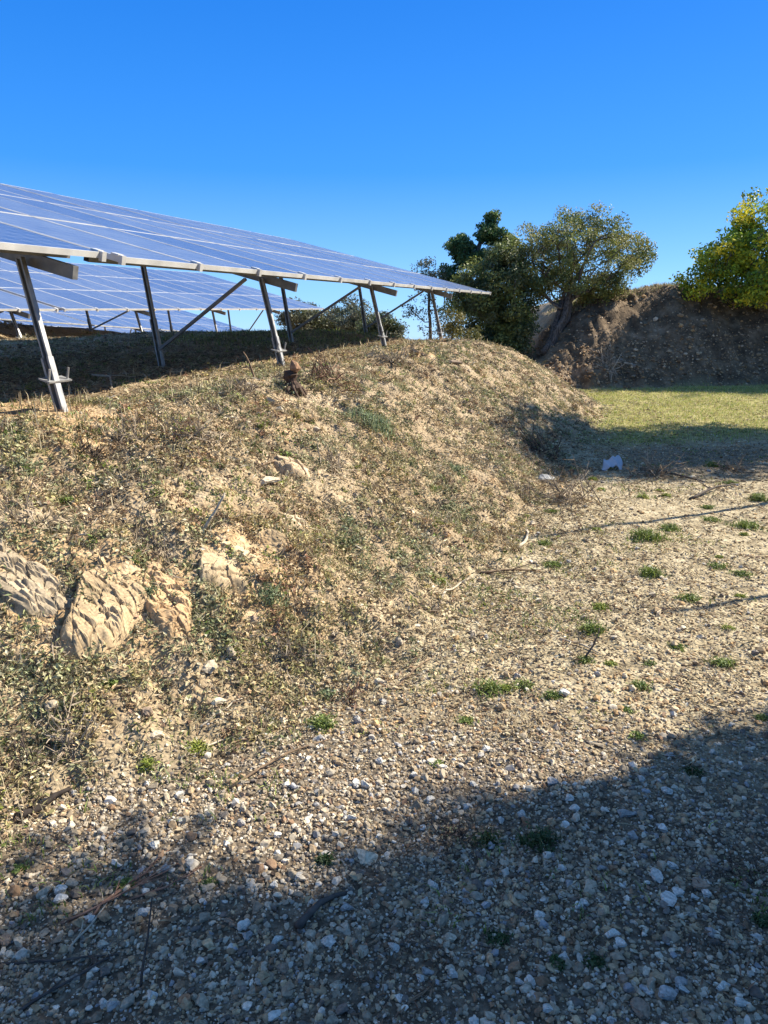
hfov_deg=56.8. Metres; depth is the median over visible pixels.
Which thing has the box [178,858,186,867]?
stone
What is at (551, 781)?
stone
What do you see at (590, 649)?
twig
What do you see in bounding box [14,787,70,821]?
twig
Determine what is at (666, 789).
stone
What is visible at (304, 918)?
twig
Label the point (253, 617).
stone
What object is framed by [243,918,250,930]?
stone
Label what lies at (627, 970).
stone
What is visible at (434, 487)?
weed
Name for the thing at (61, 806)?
stone
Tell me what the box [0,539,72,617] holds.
rock outcrop
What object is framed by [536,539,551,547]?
weed
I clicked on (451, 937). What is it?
stone
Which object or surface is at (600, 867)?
stone
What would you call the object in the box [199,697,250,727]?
twig
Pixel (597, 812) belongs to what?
stone
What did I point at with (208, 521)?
twig
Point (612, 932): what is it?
stone
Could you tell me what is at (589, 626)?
weed
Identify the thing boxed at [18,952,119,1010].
twig
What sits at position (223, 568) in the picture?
rock outcrop
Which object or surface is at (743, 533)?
weed
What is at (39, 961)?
twig
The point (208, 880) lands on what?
weed
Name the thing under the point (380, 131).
sky
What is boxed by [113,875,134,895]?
weed
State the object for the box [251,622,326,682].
dry bush
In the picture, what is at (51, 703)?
stone
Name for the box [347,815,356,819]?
stone
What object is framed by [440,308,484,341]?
yellowing shrub
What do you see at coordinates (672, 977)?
stone
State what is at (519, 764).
stone
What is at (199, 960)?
stone
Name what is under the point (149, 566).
stone
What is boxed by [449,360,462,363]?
stone
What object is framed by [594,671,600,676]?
stone
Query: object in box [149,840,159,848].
stone
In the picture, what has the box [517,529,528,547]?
twig
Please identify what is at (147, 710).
stone
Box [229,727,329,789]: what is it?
twig
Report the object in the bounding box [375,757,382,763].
stone
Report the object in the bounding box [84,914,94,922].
stone
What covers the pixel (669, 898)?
stone
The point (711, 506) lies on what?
weed
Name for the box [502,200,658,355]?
oak tree
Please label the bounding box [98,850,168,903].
twig
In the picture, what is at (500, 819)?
stone
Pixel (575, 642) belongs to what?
twig
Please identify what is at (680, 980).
stone
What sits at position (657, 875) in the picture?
stone
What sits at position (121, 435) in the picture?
dry bush
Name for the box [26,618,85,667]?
dry bush
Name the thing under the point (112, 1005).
stone
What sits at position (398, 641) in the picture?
stone
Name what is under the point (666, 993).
stone
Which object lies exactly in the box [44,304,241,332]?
solar table
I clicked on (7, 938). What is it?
stone
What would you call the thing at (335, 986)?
stone
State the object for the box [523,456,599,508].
dry bush
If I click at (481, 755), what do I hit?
stone
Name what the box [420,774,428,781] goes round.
stone
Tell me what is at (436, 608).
dry bush
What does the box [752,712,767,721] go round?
weed
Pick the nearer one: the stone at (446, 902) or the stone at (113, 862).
the stone at (446, 902)
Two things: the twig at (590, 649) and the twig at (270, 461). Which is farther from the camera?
the twig at (270, 461)
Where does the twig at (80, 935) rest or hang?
on the ground at (624, 334)
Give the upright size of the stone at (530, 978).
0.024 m
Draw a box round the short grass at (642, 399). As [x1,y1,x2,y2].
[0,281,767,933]
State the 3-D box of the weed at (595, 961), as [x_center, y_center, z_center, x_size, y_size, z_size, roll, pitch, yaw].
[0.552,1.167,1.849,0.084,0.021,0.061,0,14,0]
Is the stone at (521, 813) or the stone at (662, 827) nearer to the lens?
the stone at (662, 827)
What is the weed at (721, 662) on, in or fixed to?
on the ground at (624, 334)
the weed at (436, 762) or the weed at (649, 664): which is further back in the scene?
the weed at (649, 664)
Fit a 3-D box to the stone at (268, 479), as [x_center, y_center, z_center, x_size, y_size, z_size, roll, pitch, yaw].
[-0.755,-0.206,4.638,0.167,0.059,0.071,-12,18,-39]
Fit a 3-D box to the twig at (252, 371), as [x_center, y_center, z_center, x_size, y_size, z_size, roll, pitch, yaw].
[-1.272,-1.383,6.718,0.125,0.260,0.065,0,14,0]
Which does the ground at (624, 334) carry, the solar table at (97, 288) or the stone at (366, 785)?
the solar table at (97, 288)
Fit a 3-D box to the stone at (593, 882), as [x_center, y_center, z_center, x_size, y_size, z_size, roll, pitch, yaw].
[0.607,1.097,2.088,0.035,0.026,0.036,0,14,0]
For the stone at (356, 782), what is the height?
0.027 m
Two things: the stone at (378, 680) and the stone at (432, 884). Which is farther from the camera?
the stone at (378, 680)
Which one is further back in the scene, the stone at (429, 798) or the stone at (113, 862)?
the stone at (429, 798)
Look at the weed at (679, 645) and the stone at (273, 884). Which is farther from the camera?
the weed at (679, 645)
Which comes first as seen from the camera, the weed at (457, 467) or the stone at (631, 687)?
the stone at (631, 687)
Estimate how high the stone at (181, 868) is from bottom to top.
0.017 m
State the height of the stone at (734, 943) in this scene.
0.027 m
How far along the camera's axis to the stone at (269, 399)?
5.92 m
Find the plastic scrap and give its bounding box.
[602,455,622,470]
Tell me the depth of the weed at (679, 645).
3.75 m
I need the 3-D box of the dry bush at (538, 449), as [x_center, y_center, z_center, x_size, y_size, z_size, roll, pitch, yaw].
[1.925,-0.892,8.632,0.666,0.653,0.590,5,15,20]
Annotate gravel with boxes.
[0,340,767,1023]
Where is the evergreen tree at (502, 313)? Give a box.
[437,238,547,358]
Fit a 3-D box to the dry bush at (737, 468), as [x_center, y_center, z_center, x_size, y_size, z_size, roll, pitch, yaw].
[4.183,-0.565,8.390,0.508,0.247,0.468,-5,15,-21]
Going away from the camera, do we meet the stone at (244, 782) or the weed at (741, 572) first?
the stone at (244, 782)
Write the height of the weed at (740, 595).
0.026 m
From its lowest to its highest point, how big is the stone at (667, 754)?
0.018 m
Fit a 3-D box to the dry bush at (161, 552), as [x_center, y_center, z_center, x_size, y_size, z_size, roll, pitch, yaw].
[-1.070,0.164,3.491,0.474,0.462,0.418,0,14,0]
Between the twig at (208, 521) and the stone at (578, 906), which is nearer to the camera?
the stone at (578, 906)
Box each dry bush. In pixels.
[0,478,69,533]
[0,718,49,786]
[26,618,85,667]
[28,691,103,766]
[54,434,112,464]
[95,405,159,448]
[124,492,209,577]
[163,406,228,448]
[218,376,258,395]
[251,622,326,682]
[301,347,362,392]
[304,435,366,483]
[329,681,371,713]
[356,503,400,538]
[376,346,413,365]
[409,583,448,616]
[426,811,477,859]
[500,475,547,501]
[515,410,568,462]
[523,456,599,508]
[591,341,630,381]
[613,449,688,478]
[712,454,751,472]
[717,851,767,898]
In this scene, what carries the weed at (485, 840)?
on the ground at (624, 334)
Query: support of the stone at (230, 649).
on the ground at (624, 334)
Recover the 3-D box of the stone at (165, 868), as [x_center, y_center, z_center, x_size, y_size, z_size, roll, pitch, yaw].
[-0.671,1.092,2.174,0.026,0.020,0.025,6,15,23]
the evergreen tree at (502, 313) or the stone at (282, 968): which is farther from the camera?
the evergreen tree at (502, 313)
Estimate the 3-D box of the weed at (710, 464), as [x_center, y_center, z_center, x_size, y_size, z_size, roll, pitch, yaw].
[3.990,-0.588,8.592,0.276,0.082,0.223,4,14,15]
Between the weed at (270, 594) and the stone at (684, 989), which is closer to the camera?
the stone at (684, 989)
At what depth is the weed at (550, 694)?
3.24 m
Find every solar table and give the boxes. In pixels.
[0,183,490,366]
[0,222,106,411]
[0,257,323,331]
[0,290,58,338]
[0,311,87,324]
[0,320,139,332]
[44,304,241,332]
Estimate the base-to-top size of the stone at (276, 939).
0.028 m
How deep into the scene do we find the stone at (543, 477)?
7.73 m
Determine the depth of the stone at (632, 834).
2.30 m
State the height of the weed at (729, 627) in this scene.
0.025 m
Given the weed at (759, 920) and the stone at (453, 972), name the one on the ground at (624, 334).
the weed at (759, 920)
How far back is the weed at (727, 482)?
7.71 m
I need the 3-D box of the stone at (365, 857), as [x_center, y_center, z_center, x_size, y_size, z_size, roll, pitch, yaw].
[-0.054,1.074,2.213,0.071,0.037,0.058,0,14,0]
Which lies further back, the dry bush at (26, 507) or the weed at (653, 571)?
the weed at (653, 571)
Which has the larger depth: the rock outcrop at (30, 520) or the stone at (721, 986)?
the rock outcrop at (30, 520)
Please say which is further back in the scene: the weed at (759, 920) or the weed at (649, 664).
the weed at (649, 664)
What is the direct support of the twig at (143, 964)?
on the ground at (624, 334)
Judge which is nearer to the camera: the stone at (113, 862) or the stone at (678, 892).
the stone at (678, 892)
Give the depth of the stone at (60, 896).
2.06 m
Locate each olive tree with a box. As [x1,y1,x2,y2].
[274,296,336,330]
[322,293,374,331]
[354,309,409,337]
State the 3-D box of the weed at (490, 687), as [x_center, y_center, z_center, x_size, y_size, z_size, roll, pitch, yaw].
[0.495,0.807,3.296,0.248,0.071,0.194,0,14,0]
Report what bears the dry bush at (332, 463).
on the ground at (624, 334)
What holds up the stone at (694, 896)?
on the gravel
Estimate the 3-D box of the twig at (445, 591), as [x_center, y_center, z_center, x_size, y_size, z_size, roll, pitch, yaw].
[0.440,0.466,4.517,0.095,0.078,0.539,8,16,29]
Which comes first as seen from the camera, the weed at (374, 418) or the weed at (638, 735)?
the weed at (638, 735)
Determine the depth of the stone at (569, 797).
2.48 m
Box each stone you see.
[0,933,10,945]
[44,699,57,710]
[53,893,68,902]
[54,884,67,894]
[57,804,66,811]
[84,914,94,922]
[97,910,109,921]
[99,998,106,1008]
[106,1000,118,1011]
[111,859,121,866]
[137,908,149,916]
[141,706,152,717]
[146,564,152,571]
[147,990,157,999]
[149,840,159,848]
[150,730,162,739]
[160,864,169,871]
[174,791,184,797]
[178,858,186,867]
[178,865,185,872]
[192,938,202,948]
[196,957,203,964]
[201,659,218,673]
[211,697,226,704]
[224,917,232,923]
[226,646,235,656]
[237,818,245,826]
[237,920,245,931]
[240,780,249,783]
[242,932,250,940]
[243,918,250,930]
[250,615,257,620]
[260,476,280,484]
[266,397,275,403]
[268,1009,281,1020]
[269,801,276,809]
[270,881,277,887]
[271,935,283,944]
[274,832,281,837]
[276,962,288,974]
[280,717,287,724]
[294,872,302,880]
[320,935,335,947]
[330,979,341,989]
[340,903,352,910]
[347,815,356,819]
[349,1020,358,1023]
[352,778,359,787]
[353,717,360,723]
[356,848,377,864]
[356,873,362,881]
[361,780,370,788]
[374,677,384,683]
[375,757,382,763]
[378,698,386,704]
[388,942,399,952]
[395,636,402,645]
[395,993,402,1002]
[411,787,418,793]
[416,974,424,982]
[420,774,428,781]
[420,896,428,904]
[422,967,433,975]
[427,795,432,801]
[428,879,438,888]
[443,899,451,905]
[444,932,456,942]
[447,968,457,977]
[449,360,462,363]
[462,898,471,904]
[463,803,472,809]
[467,756,474,762]
[468,1016,478,1023]
[478,752,484,757]
[482,745,489,751]
[484,879,493,887]
[486,953,494,964]
[498,816,503,822]
[515,977,523,984]
[516,760,522,767]
[517,809,525,816]
[524,974,535,985]
[534,910,545,917]
[538,474,554,481]
[542,1003,552,1012]
[547,776,558,785]
[547,818,555,826]
[558,864,566,870]
[558,951,568,960]
[559,688,569,696]
[562,820,569,827]
[565,794,573,800]
[565,879,572,885]
[569,804,579,811]
[575,901,582,909]
[579,898,588,905]
[584,878,596,889]
[592,808,601,815]
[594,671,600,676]
[596,865,606,869]
[604,928,620,937]
[606,1016,616,1022]
[615,937,626,947]
[618,869,625,875]
[618,974,627,982]
[619,809,634,817]
[621,867,627,873]
[625,968,632,974]
[627,830,637,839]
[628,761,636,767]
[629,685,635,690]
[630,997,649,1018]
[637,775,644,781]
[645,986,653,994]
[650,868,663,882]
[658,823,667,832]
[658,985,676,1000]
[660,786,672,793]
[660,890,676,906]
[665,752,674,756]
[667,861,678,869]
[669,973,676,982]
[670,711,676,716]
[672,886,684,896]
[675,976,687,987]
[678,984,689,993]
[691,877,711,890]
[691,893,698,898]
[695,786,705,793]
[702,889,711,897]
[705,927,716,937]
[716,981,730,990]
[721,769,730,775]
[727,939,737,949]
[734,996,750,1006]
[750,932,763,942]
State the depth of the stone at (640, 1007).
1.70 m
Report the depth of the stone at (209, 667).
3.10 m
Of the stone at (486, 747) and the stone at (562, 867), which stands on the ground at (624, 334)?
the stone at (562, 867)
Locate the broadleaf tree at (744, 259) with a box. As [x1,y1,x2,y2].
[668,186,767,311]
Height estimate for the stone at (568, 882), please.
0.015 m
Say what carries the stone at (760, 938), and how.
on the ground at (624, 334)
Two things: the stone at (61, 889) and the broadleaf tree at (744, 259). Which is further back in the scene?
the broadleaf tree at (744, 259)
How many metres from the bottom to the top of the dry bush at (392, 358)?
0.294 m
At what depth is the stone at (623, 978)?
1.79 m
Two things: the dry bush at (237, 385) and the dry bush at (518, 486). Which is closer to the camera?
the dry bush at (237, 385)
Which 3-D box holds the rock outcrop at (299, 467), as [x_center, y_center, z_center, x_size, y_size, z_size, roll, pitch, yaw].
[-0.664,-0.294,5.026,0.333,0.224,0.189,-6,15,-22]
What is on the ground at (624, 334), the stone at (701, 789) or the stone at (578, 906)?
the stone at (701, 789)
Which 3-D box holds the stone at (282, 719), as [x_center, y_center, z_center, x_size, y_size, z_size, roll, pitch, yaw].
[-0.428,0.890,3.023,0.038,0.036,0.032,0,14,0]
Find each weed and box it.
[7,862,29,873]
[55,493,80,507]
[98,678,117,691]
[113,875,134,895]
[136,754,159,772]
[141,580,164,601]
[185,737,212,758]
[198,876,218,890]
[249,579,292,606]
[302,710,340,735]
[311,851,341,868]
[312,685,336,702]
[332,530,359,551]
[345,408,409,442]
[425,482,444,497]
[429,759,446,766]
[434,460,477,476]
[438,577,448,585]
[454,714,478,726]
[463,677,513,701]
[466,825,519,851]
[479,925,514,948]
[500,683,514,693]
[510,677,536,692]
[513,821,564,855]
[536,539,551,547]
[539,688,564,701]
[541,559,569,568]
[542,509,558,514]
[549,952,567,971]
[571,654,600,663]
[576,620,610,636]
[580,949,608,970]
[591,603,611,610]
[604,660,619,665]
[619,705,639,713]
[624,525,671,542]
[625,679,652,692]
[628,730,647,740]
[635,562,670,579]
[636,494,649,499]
[642,659,656,666]
[657,523,682,531]
[667,642,689,651]
[672,590,701,602]
[679,763,706,779]
[696,504,714,508]
[699,515,726,522]
[701,461,724,467]
[702,655,737,669]
[706,561,732,570]
[716,623,738,630]
[722,480,738,483]
[724,569,752,579]
[725,518,767,532]
[734,592,747,597]
[739,532,748,535]
[746,491,767,501]
[750,910,767,929]
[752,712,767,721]
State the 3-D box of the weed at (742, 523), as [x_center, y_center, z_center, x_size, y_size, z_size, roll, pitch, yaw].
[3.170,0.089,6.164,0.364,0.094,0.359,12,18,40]
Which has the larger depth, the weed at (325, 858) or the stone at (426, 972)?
the weed at (325, 858)
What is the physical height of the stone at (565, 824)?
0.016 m
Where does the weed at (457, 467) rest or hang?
on the ground at (624, 334)
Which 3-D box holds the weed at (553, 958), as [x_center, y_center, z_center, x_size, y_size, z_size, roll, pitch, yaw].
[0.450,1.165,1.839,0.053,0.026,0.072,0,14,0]
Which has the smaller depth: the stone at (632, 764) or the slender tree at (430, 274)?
the stone at (632, 764)
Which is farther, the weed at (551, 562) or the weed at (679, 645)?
the weed at (551, 562)
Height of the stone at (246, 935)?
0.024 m
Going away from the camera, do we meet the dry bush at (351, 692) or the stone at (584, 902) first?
the stone at (584, 902)
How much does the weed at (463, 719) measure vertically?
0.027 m
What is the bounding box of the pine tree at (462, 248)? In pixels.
[437,209,519,329]
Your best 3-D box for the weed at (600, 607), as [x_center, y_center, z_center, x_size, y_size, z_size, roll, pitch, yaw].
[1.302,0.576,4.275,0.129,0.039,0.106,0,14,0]
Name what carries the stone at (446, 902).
on the gravel
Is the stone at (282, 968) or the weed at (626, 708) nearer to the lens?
the stone at (282, 968)
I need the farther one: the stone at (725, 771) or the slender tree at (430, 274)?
the slender tree at (430, 274)
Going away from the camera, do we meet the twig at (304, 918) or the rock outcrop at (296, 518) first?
the twig at (304, 918)
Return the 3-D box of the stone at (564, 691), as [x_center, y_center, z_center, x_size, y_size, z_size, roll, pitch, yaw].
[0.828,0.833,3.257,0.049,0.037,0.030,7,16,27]
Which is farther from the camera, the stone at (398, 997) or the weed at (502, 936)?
the weed at (502, 936)
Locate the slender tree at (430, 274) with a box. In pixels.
[400,256,453,339]
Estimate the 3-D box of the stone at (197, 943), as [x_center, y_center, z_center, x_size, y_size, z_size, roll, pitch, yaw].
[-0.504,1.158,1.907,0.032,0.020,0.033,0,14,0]
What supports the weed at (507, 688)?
on the ground at (624, 334)
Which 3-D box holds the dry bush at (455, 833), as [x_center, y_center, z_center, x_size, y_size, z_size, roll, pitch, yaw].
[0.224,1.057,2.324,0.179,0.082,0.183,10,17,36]
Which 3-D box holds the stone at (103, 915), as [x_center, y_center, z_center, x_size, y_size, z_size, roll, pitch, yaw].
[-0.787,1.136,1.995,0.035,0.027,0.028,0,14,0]
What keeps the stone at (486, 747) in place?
on the gravel
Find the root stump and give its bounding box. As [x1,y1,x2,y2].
[283,360,306,399]
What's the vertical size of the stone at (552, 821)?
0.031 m
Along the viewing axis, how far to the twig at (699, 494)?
7.35 m
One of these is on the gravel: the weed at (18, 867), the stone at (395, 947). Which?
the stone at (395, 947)
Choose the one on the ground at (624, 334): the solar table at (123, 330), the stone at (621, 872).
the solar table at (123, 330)
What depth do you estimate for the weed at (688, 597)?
4.44 m
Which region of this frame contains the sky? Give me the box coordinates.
[0,0,767,339]
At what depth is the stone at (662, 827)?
2.33 m
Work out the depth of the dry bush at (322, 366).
7.10 m
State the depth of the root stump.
6.60 m
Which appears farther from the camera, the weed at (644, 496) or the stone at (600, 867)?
the weed at (644, 496)
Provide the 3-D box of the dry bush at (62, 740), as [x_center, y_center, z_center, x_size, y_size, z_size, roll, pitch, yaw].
[-1.163,0.810,2.643,0.265,0.217,0.259,0,14,0]
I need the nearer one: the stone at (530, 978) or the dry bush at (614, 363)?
the stone at (530, 978)
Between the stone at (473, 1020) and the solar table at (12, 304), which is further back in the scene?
the solar table at (12, 304)
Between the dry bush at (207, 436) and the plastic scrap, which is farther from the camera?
the plastic scrap
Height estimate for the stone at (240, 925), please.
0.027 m
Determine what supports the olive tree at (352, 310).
on the ground at (624, 334)
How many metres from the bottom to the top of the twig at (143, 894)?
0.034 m
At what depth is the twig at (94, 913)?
2.06 m
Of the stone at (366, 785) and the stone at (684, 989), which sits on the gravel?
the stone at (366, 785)
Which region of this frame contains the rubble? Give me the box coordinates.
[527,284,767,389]
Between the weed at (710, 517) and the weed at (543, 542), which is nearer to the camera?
the weed at (543, 542)
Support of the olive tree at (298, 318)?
on the ground at (624, 334)
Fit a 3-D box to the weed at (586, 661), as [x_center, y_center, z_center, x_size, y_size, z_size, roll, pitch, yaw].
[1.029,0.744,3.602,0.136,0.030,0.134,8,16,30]
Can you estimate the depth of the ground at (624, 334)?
3.46 m
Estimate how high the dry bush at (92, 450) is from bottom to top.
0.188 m
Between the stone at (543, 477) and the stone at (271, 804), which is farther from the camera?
the stone at (543, 477)
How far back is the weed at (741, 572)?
4.91 m
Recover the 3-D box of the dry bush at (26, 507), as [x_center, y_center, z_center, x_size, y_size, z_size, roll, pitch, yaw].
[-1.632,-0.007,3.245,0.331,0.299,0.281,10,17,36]
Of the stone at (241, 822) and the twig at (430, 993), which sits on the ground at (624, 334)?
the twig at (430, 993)
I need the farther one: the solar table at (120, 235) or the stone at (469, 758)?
the solar table at (120, 235)
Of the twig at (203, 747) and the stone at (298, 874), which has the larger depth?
the twig at (203, 747)
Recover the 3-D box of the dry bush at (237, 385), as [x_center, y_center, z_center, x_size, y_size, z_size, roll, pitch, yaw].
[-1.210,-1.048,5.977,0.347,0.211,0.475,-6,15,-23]
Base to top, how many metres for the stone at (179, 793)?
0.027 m
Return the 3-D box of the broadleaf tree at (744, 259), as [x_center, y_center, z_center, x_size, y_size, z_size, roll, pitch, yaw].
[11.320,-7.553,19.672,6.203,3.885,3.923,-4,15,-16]
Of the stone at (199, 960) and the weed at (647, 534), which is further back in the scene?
the weed at (647, 534)
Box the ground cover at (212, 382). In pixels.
[0,322,767,1023]
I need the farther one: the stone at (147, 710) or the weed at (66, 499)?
the weed at (66, 499)
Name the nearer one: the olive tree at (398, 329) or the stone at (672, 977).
the stone at (672, 977)
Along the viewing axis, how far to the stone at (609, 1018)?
1.69 m
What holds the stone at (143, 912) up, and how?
on the gravel
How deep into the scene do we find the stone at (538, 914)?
1.98 m
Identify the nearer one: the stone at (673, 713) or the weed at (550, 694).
the stone at (673, 713)
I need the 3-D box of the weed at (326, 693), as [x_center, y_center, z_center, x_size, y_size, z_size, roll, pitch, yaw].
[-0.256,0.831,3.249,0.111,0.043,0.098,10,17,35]
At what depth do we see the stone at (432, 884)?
2.10 m
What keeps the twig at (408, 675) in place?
on the ground at (624, 334)
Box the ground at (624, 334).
[0,284,767,1023]
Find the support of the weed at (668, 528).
on the ground at (624, 334)
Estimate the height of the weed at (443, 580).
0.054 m
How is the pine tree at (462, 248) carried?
on the ground at (624, 334)
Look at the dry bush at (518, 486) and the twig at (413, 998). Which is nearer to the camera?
the twig at (413, 998)
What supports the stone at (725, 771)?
on the ground at (624, 334)
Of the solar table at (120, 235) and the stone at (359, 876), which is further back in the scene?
the solar table at (120, 235)
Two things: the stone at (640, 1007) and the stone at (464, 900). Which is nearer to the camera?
the stone at (640, 1007)
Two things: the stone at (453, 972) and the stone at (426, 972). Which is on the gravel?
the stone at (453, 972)
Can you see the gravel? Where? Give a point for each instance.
(652, 974)
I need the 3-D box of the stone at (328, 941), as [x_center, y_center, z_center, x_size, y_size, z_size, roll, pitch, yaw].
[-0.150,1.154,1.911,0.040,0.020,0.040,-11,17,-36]
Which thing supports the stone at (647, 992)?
on the ground at (624, 334)
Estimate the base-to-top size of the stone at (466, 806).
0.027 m
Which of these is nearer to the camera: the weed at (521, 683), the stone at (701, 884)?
the stone at (701, 884)
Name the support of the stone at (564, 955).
on the ground at (624, 334)
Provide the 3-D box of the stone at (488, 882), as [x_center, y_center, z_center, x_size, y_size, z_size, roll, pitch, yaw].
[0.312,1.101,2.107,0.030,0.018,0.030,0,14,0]
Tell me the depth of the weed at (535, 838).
2.27 m
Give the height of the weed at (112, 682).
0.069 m
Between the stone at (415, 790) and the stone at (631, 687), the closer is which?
the stone at (415, 790)
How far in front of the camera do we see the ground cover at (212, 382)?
4.15 m
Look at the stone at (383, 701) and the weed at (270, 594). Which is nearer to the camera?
the stone at (383, 701)
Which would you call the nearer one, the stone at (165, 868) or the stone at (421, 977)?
the stone at (421, 977)
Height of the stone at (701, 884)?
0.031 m
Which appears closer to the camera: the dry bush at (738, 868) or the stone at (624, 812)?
the dry bush at (738, 868)
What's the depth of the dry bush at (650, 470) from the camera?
7.95 m
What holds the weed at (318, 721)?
on the ground at (624, 334)
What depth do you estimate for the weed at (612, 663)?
3.56 m
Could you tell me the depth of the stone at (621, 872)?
2.14 m
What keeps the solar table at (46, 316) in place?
on the ground at (624, 334)
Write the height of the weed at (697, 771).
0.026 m
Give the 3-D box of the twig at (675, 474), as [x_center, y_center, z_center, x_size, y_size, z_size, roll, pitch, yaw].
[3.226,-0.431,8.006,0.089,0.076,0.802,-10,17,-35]
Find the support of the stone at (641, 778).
on the ground at (624, 334)
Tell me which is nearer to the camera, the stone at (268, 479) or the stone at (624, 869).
the stone at (624, 869)
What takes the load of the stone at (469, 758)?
on the ground at (624, 334)
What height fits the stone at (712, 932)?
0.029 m
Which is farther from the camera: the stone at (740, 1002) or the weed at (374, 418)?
the weed at (374, 418)
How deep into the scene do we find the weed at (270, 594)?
3.56 m
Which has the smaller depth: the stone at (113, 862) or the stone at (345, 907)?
the stone at (345, 907)
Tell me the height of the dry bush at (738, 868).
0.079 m
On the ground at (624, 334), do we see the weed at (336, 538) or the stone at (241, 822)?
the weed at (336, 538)
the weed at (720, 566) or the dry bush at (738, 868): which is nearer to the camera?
the dry bush at (738, 868)
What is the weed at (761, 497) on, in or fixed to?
on the ground at (624, 334)
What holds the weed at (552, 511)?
on the ground at (624, 334)
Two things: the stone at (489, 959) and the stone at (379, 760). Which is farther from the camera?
the stone at (379, 760)
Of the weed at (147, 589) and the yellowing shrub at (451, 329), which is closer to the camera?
the weed at (147, 589)
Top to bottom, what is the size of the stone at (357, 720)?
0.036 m
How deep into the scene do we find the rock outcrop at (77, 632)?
3.05 m
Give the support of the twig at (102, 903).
on the ground at (624, 334)
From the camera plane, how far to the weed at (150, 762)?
2.66 m
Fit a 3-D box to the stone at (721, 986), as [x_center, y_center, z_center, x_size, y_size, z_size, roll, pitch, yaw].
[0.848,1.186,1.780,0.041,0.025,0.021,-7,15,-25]
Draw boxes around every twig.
[0,941,119,968]
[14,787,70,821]
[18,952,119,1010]
[60,862,177,924]
[62,890,114,956]
[73,860,176,932]
[91,374,133,387]
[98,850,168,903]
[129,866,201,900]
[139,897,152,986]
[179,736,232,759]
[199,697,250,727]
[202,492,225,531]
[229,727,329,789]
[243,352,254,376]
[254,450,308,465]
[294,891,346,928]
[397,658,430,685]
[400,979,446,1013]
[428,958,445,1001]
[439,574,472,600]
[480,561,541,573]
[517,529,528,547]
[560,637,600,653]
[584,627,599,657]
[640,468,704,481]
[689,478,740,499]
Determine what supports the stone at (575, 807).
on the ground at (624, 334)
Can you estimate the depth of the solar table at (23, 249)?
5.06 m
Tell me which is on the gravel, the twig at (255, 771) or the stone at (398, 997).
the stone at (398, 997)
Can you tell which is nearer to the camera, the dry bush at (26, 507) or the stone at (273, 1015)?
the stone at (273, 1015)
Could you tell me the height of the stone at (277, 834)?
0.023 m
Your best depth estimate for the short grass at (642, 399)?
8.85 m
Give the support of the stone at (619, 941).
on the ground at (624, 334)
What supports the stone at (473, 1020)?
on the ground at (624, 334)
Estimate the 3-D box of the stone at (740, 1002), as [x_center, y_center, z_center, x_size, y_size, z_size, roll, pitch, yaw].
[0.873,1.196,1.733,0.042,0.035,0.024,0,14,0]
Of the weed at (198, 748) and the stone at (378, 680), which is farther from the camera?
the stone at (378, 680)
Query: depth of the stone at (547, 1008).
1.71 m
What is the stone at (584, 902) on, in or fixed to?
on the gravel
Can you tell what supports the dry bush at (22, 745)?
on the ground at (624, 334)
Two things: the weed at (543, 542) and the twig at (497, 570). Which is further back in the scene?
the weed at (543, 542)
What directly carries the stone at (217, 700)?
on the ground at (624, 334)
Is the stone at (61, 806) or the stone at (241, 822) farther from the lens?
the stone at (61, 806)
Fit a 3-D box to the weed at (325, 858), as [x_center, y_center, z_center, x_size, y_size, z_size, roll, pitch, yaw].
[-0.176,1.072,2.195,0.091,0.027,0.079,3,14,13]
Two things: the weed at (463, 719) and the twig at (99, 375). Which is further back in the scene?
the twig at (99, 375)
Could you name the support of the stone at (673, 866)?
on the ground at (624, 334)
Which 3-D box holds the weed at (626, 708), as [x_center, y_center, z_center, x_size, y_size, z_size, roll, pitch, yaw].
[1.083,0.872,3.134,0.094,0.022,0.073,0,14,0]
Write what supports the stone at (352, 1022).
on the gravel
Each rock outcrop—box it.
[0,495,70,538]
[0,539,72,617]
[57,542,180,666]
[143,567,192,639]
[198,541,261,594]
[272,455,309,478]
[282,513,310,532]
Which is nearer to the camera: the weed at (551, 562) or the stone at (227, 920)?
the stone at (227, 920)
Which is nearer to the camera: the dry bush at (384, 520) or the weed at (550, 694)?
the weed at (550, 694)
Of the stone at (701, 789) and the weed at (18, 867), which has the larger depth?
the stone at (701, 789)
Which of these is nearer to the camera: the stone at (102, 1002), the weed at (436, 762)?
the stone at (102, 1002)
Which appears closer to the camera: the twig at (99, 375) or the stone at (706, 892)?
the stone at (706, 892)
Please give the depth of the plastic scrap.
8.35 m
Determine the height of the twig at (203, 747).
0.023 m
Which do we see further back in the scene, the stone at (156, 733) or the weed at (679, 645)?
the weed at (679, 645)
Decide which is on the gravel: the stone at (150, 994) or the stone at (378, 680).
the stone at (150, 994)
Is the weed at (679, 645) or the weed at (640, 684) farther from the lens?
the weed at (679, 645)
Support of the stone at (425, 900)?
on the ground at (624, 334)
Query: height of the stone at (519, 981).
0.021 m
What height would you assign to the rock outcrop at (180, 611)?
0.343 m

